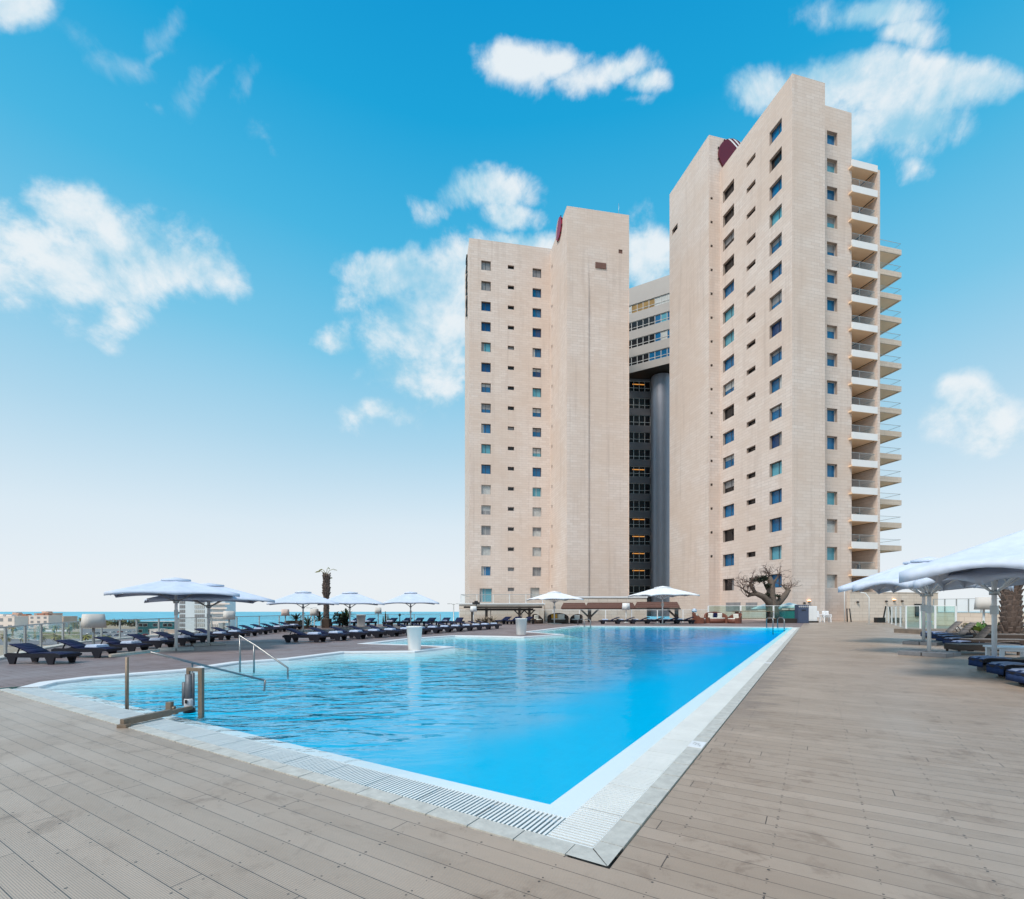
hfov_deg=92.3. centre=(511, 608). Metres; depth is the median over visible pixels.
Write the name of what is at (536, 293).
window
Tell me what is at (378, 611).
floor lamp
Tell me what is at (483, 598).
window
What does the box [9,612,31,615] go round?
house
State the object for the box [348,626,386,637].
sun lounger
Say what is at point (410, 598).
parasol
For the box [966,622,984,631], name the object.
banana plant
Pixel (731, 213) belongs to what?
window
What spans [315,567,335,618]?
palm tree
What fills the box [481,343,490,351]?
window
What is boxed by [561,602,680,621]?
pergola
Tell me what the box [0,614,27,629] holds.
house
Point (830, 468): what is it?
window
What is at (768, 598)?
bare tree
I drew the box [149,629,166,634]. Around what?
building
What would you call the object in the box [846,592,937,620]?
stone wall
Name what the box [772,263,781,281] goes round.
window
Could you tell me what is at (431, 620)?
sun lounger
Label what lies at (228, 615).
floor lamp
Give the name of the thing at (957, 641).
draped towel
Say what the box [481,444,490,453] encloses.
window
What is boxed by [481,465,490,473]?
window
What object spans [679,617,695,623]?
sun lounger
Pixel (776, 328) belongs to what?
window
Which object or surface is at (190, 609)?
apartment tower
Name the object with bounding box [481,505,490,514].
window
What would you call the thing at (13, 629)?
palm tree
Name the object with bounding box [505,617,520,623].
sun lounger
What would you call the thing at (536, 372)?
window
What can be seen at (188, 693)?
pool lift
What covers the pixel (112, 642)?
sun lounger
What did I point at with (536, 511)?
window
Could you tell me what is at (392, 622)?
sun lounger
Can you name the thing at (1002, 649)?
plastic table
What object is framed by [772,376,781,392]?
window
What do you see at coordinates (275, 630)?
sun lounger
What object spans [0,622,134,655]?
ground
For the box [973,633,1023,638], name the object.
wicker daybed
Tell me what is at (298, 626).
sun lounger
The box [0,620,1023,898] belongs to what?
deck
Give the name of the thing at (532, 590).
window
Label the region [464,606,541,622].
pergola
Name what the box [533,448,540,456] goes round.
window
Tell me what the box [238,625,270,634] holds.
sun lounger
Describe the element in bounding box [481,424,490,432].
window
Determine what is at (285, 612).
floor lamp
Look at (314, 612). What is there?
floor lamp
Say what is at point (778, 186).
window
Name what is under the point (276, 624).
sun lounger
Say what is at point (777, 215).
window
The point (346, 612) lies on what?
spiky plant
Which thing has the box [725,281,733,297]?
window
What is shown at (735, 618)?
wicker armchair
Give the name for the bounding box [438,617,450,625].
sun lounger
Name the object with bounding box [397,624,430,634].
sun lounger
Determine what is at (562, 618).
wicker sofa
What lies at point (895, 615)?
glass screen
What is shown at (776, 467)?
window
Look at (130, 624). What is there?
city tree
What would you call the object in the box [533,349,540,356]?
window
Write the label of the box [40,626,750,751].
water
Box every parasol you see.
[104,577,239,651]
[144,583,274,645]
[267,591,338,631]
[317,592,384,628]
[384,591,438,625]
[527,591,583,623]
[628,586,699,623]
[751,604,781,609]
[779,602,796,609]
[838,561,1013,645]
[852,557,1010,657]
[899,530,1023,587]
[913,567,1023,669]
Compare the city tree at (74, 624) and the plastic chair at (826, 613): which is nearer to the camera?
the plastic chair at (826, 613)
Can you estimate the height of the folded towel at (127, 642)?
0.088 m
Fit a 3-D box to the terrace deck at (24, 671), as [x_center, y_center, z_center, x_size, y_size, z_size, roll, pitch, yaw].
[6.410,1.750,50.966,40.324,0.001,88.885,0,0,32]
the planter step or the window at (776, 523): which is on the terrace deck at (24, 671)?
the planter step
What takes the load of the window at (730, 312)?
in the hotel tower at (781, 257)
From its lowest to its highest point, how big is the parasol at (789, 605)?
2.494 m
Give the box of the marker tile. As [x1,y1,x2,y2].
[688,741,706,747]
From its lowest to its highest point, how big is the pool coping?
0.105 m
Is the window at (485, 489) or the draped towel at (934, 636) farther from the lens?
the window at (485, 489)
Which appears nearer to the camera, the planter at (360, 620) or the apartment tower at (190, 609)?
the planter at (360, 620)
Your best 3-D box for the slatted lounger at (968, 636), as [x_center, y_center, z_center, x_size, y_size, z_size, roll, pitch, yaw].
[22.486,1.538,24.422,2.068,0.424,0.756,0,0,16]
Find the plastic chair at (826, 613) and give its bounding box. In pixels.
[822,611,831,621]
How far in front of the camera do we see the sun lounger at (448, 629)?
35.22 m
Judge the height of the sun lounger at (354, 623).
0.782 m
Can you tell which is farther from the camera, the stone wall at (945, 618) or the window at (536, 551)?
the window at (536, 551)
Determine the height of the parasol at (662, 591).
4.176 m
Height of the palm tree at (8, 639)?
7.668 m
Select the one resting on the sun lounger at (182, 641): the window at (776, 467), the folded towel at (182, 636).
the folded towel at (182, 636)
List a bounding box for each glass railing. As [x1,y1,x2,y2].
[0,614,440,655]
[459,610,682,622]
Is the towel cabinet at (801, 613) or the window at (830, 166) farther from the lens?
the window at (830, 166)
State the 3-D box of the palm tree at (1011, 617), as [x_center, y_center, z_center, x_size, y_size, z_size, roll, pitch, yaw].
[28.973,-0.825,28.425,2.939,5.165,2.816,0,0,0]
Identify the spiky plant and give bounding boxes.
[290,612,301,620]
[298,616,316,626]
[311,612,327,620]
[341,608,355,617]
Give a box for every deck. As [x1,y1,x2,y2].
[0,619,803,687]
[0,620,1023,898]
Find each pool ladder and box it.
[577,619,590,627]
[766,617,784,634]
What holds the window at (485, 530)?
in the hotel tower at (546, 420)
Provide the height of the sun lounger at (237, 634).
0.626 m
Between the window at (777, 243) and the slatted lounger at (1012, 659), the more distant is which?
the window at (777, 243)
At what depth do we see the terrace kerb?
25.73 m
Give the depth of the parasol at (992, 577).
13.92 m
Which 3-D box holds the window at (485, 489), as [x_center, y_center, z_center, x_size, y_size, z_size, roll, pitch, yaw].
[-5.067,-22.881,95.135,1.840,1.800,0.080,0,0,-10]
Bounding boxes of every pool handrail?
[108,649,265,708]
[239,635,288,678]
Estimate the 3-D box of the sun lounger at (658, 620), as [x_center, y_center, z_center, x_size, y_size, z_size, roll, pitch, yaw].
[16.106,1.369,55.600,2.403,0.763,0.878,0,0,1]
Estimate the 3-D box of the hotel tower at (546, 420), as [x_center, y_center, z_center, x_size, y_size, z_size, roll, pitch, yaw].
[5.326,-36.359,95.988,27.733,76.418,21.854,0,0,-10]
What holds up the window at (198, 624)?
in the apartment tower at (190, 609)
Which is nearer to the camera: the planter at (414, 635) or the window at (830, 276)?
the planter at (414, 635)
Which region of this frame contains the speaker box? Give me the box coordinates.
[874,606,886,622]
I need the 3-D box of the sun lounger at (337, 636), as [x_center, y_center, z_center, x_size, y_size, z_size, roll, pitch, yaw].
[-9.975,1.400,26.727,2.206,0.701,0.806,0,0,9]
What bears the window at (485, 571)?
in the hotel tower at (546, 420)
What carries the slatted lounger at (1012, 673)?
on the deck at (846, 760)
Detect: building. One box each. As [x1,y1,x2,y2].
[138,621,173,633]
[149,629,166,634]
[164,629,173,633]
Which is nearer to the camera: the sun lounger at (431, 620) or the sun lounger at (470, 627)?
the sun lounger at (470, 627)
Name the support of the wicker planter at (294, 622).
on the terrace deck at (24, 671)
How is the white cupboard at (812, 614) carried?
on the deck at (846, 760)
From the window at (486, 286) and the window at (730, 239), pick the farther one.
the window at (486, 286)
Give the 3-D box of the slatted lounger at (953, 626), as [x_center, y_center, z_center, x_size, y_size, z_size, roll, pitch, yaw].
[24.972,1.250,28.352,2.068,0.999,0.756,0,0,16]
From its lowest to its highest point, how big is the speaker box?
2.011 m
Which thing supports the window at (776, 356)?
in the hotel tower at (781, 257)
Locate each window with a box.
[195,610,204,612]
[195,614,204,616]
[197,623,204,626]
[480,588,491,601]
[481,261,490,270]
[481,282,490,290]
[481,302,490,310]
[481,322,490,331]
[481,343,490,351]
[481,363,490,371]
[481,383,490,392]
[481,404,490,412]
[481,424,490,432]
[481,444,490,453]
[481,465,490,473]
[481,485,490,493]
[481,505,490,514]
[481,526,490,534]
[481,546,490,554]
[481,566,490,575]
[530,588,538,597]
[533,269,540,277]
[533,289,540,297]
[533,309,540,317]
[533,329,540,337]
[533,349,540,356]
[533,369,540,376]
[533,389,540,396]
[533,408,540,416]
[533,428,540,436]
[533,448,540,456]
[533,468,540,476]
[533,488,540,496]
[533,508,540,516]
[533,528,540,535]
[533,547,540,555]
[533,567,540,575]
[725,182,733,200]
[725,207,733,224]
[725,231,733,248]
[725,256,733,273]
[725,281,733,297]
[725,306,733,322]
[725,331,733,346]
[725,355,733,370]
[725,380,733,395]
[725,405,733,419]
[725,430,733,443]
[725,455,733,468]
[725,479,733,492]
[725,504,733,517]
[725,529,733,541]
[725,554,733,565]
[725,578,733,590]
[726,602,756,610]
[772,121,781,142]
[772,150,781,169]
[772,178,781,197]
[772,206,781,225]
[772,234,781,253]
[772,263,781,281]
[772,291,781,309]
[772,319,781,336]
[772,348,781,364]
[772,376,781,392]
[772,404,781,420]
[772,432,781,448]
[772,461,781,476]
[772,489,781,503]
[772,517,781,531]
[772,546,781,559]
[772,574,781,587]
[827,134,834,144]
[827,161,834,172]
[827,189,834,200]
[827,216,834,227]
[827,244,834,255]
[827,272,834,283]
[827,299,834,310]
[827,327,834,338]
[827,354,834,366]
[827,382,834,393]
[827,409,834,421]
[827,437,834,449]
[827,465,834,476]
[827,492,834,504]
[827,520,834,532]
[827,547,834,559]
[827,575,834,587]
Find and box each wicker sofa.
[547,613,568,623]
[704,612,727,622]
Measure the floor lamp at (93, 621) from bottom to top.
1.487 m
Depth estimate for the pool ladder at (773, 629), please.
43.91 m
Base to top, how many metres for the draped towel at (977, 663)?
0.295 m
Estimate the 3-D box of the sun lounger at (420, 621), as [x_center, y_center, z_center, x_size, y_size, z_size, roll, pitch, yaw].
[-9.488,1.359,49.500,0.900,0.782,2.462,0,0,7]
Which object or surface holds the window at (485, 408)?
in the hotel tower at (546, 420)
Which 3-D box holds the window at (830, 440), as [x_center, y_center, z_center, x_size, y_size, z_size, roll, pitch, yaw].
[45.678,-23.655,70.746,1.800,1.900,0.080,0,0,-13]
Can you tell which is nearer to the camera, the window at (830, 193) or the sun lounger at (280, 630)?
the sun lounger at (280, 630)
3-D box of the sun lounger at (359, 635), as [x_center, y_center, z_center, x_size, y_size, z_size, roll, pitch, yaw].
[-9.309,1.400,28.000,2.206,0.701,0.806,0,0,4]
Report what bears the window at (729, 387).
in the hotel tower at (781, 257)
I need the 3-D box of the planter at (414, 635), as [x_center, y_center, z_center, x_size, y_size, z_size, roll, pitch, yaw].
[-4.069,1.252,20.488,0.654,0.996,0.654,0,0,-17]
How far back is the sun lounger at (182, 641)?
23.11 m
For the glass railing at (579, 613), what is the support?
on the terrace deck at (24, 671)
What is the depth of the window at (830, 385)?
70.83 m
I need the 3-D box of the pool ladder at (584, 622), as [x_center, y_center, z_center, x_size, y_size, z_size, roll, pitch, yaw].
[7.187,1.702,48.950,0.629,1.295,1.444,0,0,-29]
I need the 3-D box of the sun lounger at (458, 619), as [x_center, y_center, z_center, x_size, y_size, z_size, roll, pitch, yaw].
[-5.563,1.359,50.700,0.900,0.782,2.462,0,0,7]
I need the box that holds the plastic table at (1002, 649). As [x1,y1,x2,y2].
[983,645,1023,656]
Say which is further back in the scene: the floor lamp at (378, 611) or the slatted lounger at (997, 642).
the floor lamp at (378, 611)
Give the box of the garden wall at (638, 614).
[544,596,647,620]
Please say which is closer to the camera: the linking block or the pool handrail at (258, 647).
the pool handrail at (258, 647)
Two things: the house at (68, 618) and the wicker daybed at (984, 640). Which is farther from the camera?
the house at (68, 618)
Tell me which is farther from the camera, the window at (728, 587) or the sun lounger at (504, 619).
the window at (728, 587)
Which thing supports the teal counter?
on the terrace deck at (24, 671)
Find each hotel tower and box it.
[465,206,628,602]
[670,73,901,620]
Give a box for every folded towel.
[85,644,108,647]
[121,641,141,643]
[149,638,167,639]
[178,635,189,637]
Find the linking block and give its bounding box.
[629,275,669,616]
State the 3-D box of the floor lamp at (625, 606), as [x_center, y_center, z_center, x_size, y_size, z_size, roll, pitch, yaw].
[13.917,0.560,60.000,0.833,2.380,0.833,0,0,-34]
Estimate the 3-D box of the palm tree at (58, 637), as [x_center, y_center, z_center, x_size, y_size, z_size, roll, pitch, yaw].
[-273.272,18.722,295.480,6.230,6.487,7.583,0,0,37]
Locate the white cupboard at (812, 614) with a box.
[809,606,818,622]
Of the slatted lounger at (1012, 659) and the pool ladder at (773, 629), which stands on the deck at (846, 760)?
the slatted lounger at (1012, 659)
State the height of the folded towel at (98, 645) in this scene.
0.088 m
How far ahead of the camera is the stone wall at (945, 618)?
49.65 m
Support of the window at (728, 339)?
in the hotel tower at (781, 257)
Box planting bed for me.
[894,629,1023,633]
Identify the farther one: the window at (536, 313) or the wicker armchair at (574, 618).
the window at (536, 313)
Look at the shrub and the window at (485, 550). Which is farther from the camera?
the window at (485, 550)
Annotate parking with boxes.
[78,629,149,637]
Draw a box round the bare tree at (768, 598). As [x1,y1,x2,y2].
[727,563,799,617]
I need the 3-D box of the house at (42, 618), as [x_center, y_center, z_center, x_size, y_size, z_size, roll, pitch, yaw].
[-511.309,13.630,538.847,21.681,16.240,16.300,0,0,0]
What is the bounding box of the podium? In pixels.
[458,594,544,621]
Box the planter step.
[767,618,796,622]
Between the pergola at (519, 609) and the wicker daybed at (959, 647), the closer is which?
the wicker daybed at (959, 647)
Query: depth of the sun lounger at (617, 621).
54.59 m
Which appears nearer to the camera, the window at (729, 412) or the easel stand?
the easel stand
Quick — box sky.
[0,0,1023,611]
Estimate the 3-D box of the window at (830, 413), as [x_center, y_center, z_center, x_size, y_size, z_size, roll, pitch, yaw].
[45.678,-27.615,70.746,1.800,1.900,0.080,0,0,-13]
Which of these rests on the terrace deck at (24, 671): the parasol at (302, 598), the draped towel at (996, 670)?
the parasol at (302, 598)
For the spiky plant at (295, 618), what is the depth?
43.38 m
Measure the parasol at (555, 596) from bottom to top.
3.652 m
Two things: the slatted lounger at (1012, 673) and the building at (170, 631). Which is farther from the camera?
the building at (170, 631)
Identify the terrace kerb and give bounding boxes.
[0,623,437,659]
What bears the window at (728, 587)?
in the hotel tower at (781, 257)
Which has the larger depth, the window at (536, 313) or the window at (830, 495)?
the window at (536, 313)
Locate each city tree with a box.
[68,622,79,628]
[110,621,123,626]
[121,620,134,626]
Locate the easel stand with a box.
[846,609,851,621]
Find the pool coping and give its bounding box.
[0,627,799,865]
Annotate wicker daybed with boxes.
[944,643,1020,654]
[959,638,1023,644]
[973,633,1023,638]
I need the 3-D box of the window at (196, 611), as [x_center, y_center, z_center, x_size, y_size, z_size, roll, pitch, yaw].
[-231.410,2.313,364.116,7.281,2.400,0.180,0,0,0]
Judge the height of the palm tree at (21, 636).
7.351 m
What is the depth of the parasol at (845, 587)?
23.85 m
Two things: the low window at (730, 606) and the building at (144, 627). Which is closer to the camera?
the low window at (730, 606)
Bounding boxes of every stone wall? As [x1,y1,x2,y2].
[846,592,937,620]
[932,612,1023,625]
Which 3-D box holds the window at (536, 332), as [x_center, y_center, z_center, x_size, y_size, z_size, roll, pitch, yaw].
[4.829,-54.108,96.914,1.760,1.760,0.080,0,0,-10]
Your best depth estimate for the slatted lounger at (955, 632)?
27.75 m
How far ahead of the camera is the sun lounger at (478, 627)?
39.05 m
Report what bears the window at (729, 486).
in the hotel tower at (781, 257)
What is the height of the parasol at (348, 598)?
3.183 m
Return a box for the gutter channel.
[379,755,678,868]
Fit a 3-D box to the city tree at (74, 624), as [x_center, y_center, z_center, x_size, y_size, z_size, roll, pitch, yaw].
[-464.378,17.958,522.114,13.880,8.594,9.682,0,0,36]
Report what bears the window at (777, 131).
in the hotel tower at (781, 257)
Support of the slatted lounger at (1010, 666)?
on the deck at (846, 760)
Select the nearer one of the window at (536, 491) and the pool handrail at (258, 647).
the pool handrail at (258, 647)
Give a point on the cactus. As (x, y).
(388, 618)
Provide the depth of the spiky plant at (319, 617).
43.92 m
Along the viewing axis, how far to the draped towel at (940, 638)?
24.62 m
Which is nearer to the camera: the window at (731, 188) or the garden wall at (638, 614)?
the garden wall at (638, 614)
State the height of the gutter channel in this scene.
0.001 m
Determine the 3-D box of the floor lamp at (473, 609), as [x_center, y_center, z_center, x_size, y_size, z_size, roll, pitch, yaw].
[-4.207,0.761,53.617,0.670,1.978,0.670,0,0,-24]
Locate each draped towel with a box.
[931,633,948,638]
[936,635,956,640]
[942,637,960,643]
[950,640,970,642]
[968,655,1010,666]
[986,661,1023,674]
[1005,668,1023,682]
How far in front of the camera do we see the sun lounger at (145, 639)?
21.19 m
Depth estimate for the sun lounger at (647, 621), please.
54.99 m
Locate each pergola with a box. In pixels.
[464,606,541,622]
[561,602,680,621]
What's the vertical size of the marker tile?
0.006 m
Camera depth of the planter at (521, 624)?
32.02 m
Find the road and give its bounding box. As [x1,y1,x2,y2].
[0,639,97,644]
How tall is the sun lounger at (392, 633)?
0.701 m
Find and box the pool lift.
[117,667,203,727]
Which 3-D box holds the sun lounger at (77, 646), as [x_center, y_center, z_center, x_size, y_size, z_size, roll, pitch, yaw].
[-15.174,1.437,17.564,1.970,0.626,0.720,0,0,0]
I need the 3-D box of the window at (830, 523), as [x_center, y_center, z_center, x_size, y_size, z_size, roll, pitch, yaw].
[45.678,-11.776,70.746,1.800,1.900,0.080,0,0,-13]
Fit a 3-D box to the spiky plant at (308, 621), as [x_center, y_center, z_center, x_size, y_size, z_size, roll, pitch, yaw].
[-17.759,1.085,42.434,1.658,1.022,1.766,0,0,0]
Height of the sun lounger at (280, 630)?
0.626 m
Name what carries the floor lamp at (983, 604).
on the deck at (846, 760)
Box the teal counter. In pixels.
[779,610,794,617]
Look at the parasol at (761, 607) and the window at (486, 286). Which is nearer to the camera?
the parasol at (761, 607)
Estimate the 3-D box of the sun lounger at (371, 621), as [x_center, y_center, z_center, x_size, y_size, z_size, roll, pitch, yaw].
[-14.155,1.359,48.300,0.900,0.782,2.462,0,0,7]
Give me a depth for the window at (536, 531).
96.94 m
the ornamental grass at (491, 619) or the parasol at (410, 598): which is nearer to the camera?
the parasol at (410, 598)
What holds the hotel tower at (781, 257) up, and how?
on the deck at (846, 760)
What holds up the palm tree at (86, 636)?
on the ground at (11, 649)
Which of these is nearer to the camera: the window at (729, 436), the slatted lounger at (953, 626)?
the slatted lounger at (953, 626)
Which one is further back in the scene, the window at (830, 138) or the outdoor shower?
the window at (830, 138)
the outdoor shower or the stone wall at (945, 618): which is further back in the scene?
the outdoor shower
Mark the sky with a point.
(235, 235)
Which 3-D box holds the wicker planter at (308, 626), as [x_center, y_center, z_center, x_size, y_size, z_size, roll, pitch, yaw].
[-17.649,1.618,42.500,1.299,0.265,0.700,0,0,0]
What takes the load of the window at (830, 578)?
in the hotel tower at (781, 257)
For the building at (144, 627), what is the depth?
412.11 m
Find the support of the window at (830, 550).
in the hotel tower at (781, 257)
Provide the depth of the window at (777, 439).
69.13 m
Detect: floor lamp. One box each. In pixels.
[80,614,106,643]
[223,611,234,630]
[281,609,289,622]
[310,609,318,626]
[375,607,381,624]
[470,606,476,623]
[622,603,629,622]
[974,597,990,622]
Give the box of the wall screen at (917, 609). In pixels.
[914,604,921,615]
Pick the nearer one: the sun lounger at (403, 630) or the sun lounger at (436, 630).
the sun lounger at (403, 630)
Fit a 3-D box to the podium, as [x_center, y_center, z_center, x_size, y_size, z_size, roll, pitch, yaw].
[-1.367,0.035,75.440,11.068,3.630,27.120,0,0,0]
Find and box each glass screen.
[885,605,956,628]
[933,598,1021,611]
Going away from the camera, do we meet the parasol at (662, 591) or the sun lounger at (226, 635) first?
the sun lounger at (226, 635)
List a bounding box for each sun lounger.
[4,643,81,664]
[51,639,122,657]
[94,636,153,651]
[127,634,173,648]
[153,632,199,645]
[178,630,217,642]
[195,628,234,639]
[211,627,247,637]
[226,626,259,635]
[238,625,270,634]
[250,624,279,632]
[260,623,288,631]
[271,622,296,630]
[278,622,301,628]
[282,628,329,642]
[309,627,350,640]
[329,626,369,638]
[345,618,356,625]
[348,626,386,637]
[365,618,376,625]
[366,625,402,636]
[382,618,398,625]
[383,624,406,635]
[397,618,412,625]
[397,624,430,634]
[411,618,423,624]
[411,623,442,633]
[422,618,437,625]
[425,623,454,632]
[436,622,464,631]
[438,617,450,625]
[448,622,474,630]
[451,617,464,624]
[458,621,484,629]
[468,621,493,629]
[477,620,501,628]
[494,617,511,623]
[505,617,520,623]
[526,617,534,623]
[598,617,620,623]
[619,617,635,623]
[634,617,650,623]
[651,617,665,622]
[665,617,680,623]
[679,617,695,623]
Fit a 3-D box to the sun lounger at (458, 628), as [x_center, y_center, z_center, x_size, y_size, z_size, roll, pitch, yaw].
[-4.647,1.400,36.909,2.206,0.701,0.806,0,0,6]
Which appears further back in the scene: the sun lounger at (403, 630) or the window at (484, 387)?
the window at (484, 387)
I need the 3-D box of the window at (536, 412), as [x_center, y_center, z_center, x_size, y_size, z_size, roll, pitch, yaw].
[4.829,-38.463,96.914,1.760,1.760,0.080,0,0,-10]
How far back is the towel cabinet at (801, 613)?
57.63 m
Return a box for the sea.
[0,612,931,628]
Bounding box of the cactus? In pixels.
[382,611,389,624]
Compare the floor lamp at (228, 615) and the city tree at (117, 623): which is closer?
the floor lamp at (228, 615)
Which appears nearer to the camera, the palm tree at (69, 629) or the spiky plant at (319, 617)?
the spiky plant at (319, 617)
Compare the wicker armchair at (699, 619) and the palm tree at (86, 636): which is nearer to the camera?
the wicker armchair at (699, 619)
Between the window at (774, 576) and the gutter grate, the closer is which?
the gutter grate
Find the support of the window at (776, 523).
in the hotel tower at (781, 257)
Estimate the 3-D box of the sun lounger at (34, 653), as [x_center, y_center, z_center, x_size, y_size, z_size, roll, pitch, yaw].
[-14.913,1.437,15.652,1.970,0.626,0.720,0,0,6]
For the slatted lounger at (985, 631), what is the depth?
22.34 m
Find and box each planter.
[284,621,301,624]
[301,625,316,628]
[321,619,331,627]
[356,615,365,626]
[406,626,422,650]
[515,618,526,634]
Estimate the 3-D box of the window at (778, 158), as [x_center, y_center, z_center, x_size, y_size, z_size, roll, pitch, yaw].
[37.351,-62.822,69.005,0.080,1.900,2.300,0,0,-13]
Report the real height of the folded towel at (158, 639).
0.088 m
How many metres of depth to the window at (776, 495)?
69.13 m
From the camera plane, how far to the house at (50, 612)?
587.93 m
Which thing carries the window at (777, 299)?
in the hotel tower at (781, 257)
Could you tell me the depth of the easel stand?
62.96 m
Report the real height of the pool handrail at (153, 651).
1.130 m
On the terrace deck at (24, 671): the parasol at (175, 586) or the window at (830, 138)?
the parasol at (175, 586)
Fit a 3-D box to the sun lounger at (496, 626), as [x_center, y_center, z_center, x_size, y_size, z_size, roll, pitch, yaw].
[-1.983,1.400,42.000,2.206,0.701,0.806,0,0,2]
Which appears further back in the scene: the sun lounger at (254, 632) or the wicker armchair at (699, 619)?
the wicker armchair at (699, 619)
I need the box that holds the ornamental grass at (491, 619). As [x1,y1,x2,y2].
[488,615,498,622]
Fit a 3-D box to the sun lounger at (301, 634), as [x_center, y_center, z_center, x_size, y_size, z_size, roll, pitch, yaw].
[-10.641,1.400,25.454,2.206,0.701,0.806,0,0,5]
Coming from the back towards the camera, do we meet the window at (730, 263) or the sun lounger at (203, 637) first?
the window at (730, 263)
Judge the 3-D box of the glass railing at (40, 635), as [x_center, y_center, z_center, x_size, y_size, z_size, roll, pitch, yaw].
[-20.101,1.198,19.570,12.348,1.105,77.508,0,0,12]
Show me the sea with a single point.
(269, 618)
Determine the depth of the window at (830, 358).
70.83 m
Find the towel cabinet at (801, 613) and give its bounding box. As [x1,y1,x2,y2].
[795,605,808,622]
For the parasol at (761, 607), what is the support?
on the terrace deck at (24, 671)
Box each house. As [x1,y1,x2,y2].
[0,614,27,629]
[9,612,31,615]
[28,613,61,627]
[34,611,62,615]
[62,616,76,626]
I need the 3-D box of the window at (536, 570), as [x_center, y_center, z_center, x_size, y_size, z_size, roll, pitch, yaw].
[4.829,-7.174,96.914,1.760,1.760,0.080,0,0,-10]
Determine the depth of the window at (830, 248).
70.83 m
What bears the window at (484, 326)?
in the hotel tower at (546, 420)
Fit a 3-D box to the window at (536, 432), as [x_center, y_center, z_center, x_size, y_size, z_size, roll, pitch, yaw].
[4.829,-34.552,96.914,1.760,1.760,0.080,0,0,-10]
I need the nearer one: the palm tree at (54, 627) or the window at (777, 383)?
the window at (777, 383)
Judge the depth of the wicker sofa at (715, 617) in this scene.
58.09 m
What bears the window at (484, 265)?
in the hotel tower at (546, 420)
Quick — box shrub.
[332,611,348,626]
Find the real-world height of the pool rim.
0.312 m
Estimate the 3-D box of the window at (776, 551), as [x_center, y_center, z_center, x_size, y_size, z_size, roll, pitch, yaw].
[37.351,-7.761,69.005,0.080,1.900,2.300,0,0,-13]
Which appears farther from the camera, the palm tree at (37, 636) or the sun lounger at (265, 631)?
the palm tree at (37, 636)
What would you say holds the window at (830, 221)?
in the hotel tower at (781, 257)
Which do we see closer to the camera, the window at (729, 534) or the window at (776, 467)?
the window at (776, 467)
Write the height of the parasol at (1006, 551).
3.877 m
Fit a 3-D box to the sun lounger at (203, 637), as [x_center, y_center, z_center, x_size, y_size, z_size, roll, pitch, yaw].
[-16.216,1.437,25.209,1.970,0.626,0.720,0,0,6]
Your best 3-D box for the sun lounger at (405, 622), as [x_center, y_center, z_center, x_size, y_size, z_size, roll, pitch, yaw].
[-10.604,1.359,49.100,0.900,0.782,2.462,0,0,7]
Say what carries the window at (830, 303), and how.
in the hotel tower at (781, 257)
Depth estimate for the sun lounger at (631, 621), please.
54.77 m
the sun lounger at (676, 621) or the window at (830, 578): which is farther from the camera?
the window at (830, 578)
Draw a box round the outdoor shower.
[844,591,869,623]
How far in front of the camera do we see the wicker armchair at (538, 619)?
55.80 m
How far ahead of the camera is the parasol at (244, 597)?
22.77 m
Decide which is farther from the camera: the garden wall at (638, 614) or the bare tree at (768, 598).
the garden wall at (638, 614)
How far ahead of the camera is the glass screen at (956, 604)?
51.07 m
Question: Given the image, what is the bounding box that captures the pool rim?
[17,626,792,687]
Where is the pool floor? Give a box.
[0,626,791,826]
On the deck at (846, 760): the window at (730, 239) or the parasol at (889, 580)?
the parasol at (889, 580)
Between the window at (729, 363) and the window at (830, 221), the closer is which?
the window at (830, 221)
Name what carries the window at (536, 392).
in the hotel tower at (546, 420)
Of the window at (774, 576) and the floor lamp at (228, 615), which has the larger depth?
the window at (774, 576)
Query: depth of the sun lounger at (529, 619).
54.37 m
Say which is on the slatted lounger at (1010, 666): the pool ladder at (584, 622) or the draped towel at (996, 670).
the draped towel at (996, 670)
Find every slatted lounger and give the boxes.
[921,621,961,637]
[931,622,976,635]
[936,632,976,633]
[936,635,972,637]
[942,625,990,640]
[951,641,1022,650]
[968,657,1023,663]
[986,664,1023,676]
[1005,671,1023,684]
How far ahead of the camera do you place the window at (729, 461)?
79.09 m
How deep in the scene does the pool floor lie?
13.25 m
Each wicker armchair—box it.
[532,614,542,623]
[570,614,582,622]
[692,612,705,623]
[726,613,741,623]
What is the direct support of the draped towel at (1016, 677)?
on the slatted lounger at (1012, 673)
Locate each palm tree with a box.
[0,634,14,646]
[8,627,17,635]
[16,633,33,641]
[31,634,47,641]
[49,625,59,633]
[50,634,64,643]
[64,626,74,633]
[77,634,90,640]
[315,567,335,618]
[997,585,1023,633]
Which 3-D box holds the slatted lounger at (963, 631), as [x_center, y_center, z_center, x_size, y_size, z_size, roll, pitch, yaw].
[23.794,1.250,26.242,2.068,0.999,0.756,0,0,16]
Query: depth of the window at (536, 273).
96.97 m
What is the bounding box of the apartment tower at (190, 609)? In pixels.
[179,601,235,632]
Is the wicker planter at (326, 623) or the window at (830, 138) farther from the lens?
the window at (830, 138)
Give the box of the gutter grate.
[13,627,797,851]

